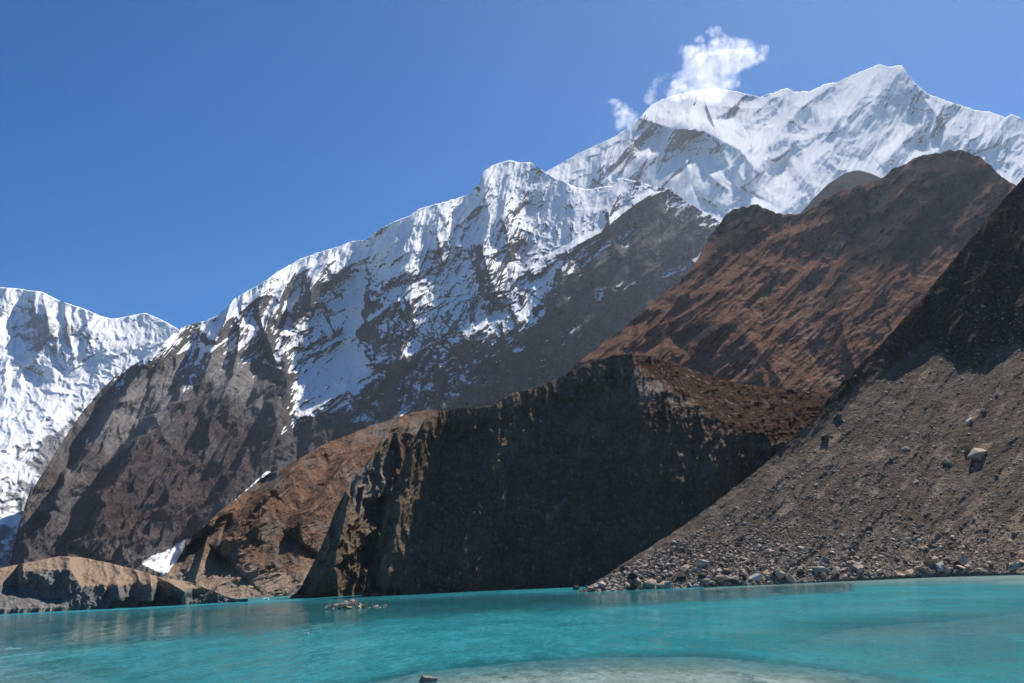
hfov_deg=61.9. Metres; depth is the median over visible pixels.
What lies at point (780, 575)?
boulder
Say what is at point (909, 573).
boulder
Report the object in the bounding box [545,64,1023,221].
snow peak
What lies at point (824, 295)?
brown ridge
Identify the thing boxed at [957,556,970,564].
boulder
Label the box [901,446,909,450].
boulder
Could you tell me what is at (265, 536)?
brown talus slope
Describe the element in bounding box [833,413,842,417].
boulder
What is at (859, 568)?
boulder
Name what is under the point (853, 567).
boulder
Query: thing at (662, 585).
boulder
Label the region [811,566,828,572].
boulder
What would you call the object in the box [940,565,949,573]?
boulder
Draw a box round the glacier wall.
[0,287,178,567]
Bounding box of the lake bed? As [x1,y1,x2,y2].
[407,575,1023,682]
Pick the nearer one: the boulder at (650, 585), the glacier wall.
the boulder at (650, 585)
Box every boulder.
[418,675,437,682]
[587,578,593,585]
[627,572,637,578]
[629,584,636,589]
[643,579,656,584]
[645,583,655,587]
[657,581,671,588]
[664,581,671,588]
[676,572,685,580]
[679,564,688,572]
[697,559,708,566]
[698,572,707,577]
[708,581,716,586]
[715,575,726,580]
[720,578,732,584]
[723,568,730,571]
[727,578,739,583]
[738,574,746,580]
[749,573,760,580]
[773,568,786,575]
[775,571,784,579]
[786,574,797,583]
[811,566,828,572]
[819,557,829,562]
[820,571,825,577]
[821,434,828,442]
[830,566,839,576]
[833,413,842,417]
[840,554,847,559]
[849,564,856,570]
[854,561,863,565]
[857,565,863,572]
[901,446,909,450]
[905,569,913,577]
[915,566,928,572]
[924,560,935,565]
[931,555,938,560]
[935,561,944,571]
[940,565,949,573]
[942,458,949,463]
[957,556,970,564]
[963,444,972,450]
[967,448,987,460]
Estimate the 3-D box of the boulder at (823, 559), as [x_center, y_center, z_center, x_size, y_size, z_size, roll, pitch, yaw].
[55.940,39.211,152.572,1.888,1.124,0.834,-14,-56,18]
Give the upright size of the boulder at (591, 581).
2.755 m
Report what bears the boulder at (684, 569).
on the scree slope at (985, 267)
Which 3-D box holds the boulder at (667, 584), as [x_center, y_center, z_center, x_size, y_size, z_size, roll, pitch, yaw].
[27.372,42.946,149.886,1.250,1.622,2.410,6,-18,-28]
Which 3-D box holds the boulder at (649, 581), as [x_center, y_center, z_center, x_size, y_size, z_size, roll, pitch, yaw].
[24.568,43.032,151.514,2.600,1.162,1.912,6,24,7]
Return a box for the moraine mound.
[0,556,247,613]
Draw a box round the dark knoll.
[800,170,880,213]
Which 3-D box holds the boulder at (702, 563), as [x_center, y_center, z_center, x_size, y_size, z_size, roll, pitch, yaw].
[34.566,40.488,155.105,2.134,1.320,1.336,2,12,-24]
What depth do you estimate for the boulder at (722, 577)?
149.07 m
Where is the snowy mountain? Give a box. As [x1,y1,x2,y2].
[10,160,720,576]
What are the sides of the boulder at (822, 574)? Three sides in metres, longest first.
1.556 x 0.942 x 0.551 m
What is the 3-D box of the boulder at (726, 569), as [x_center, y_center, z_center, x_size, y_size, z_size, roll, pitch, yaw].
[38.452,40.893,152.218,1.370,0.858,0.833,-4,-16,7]
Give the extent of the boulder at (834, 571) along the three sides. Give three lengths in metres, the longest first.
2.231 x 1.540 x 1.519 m
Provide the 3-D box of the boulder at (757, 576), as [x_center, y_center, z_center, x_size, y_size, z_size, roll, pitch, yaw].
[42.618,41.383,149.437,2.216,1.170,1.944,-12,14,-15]
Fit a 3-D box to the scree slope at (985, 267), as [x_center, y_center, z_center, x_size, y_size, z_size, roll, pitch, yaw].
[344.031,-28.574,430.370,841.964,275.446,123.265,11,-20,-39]
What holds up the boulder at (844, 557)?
on the scree slope at (985, 267)
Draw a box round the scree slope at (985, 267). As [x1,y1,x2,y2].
[579,177,1023,591]
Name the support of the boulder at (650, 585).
on the scree slope at (985, 267)
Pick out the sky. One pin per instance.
(164, 160)
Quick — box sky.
[0,0,1023,328]
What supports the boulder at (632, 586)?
on the scree slope at (985, 267)
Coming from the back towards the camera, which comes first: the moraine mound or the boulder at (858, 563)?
the moraine mound
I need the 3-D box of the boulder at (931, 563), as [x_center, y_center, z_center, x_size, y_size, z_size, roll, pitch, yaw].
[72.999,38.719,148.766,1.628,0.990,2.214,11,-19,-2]
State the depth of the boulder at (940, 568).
146.40 m
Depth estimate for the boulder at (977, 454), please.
177.09 m
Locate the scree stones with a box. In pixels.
[583,299,1023,591]
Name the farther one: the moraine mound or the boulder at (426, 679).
the moraine mound
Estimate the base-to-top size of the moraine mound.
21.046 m
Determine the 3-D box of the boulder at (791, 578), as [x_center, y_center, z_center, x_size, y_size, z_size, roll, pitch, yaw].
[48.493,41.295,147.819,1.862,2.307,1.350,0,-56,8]
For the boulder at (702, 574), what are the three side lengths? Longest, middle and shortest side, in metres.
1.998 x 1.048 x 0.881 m
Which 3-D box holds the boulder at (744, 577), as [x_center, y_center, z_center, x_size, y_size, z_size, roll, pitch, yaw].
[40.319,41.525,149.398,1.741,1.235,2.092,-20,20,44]
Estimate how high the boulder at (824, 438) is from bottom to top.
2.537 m
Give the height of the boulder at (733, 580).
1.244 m
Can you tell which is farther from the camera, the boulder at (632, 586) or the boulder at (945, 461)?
the boulder at (945, 461)
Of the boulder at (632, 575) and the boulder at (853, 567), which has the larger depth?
the boulder at (632, 575)
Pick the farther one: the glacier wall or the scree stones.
the glacier wall
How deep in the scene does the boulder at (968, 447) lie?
183.08 m
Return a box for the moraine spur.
[290,431,415,597]
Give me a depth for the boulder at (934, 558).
148.76 m
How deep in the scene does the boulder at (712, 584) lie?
148.02 m
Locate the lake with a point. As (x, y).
(939, 631)
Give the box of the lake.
[0,575,1023,682]
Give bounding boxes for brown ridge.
[570,150,1015,392]
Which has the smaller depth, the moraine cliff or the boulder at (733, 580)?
the boulder at (733, 580)
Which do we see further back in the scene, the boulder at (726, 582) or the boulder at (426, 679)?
the boulder at (726, 582)
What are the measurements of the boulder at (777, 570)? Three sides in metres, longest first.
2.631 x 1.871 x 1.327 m
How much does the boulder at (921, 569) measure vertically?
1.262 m
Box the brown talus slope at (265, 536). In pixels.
[162,410,437,597]
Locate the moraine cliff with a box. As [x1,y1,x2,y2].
[361,353,832,596]
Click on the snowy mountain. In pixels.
(502, 280)
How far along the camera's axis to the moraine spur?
263.73 m

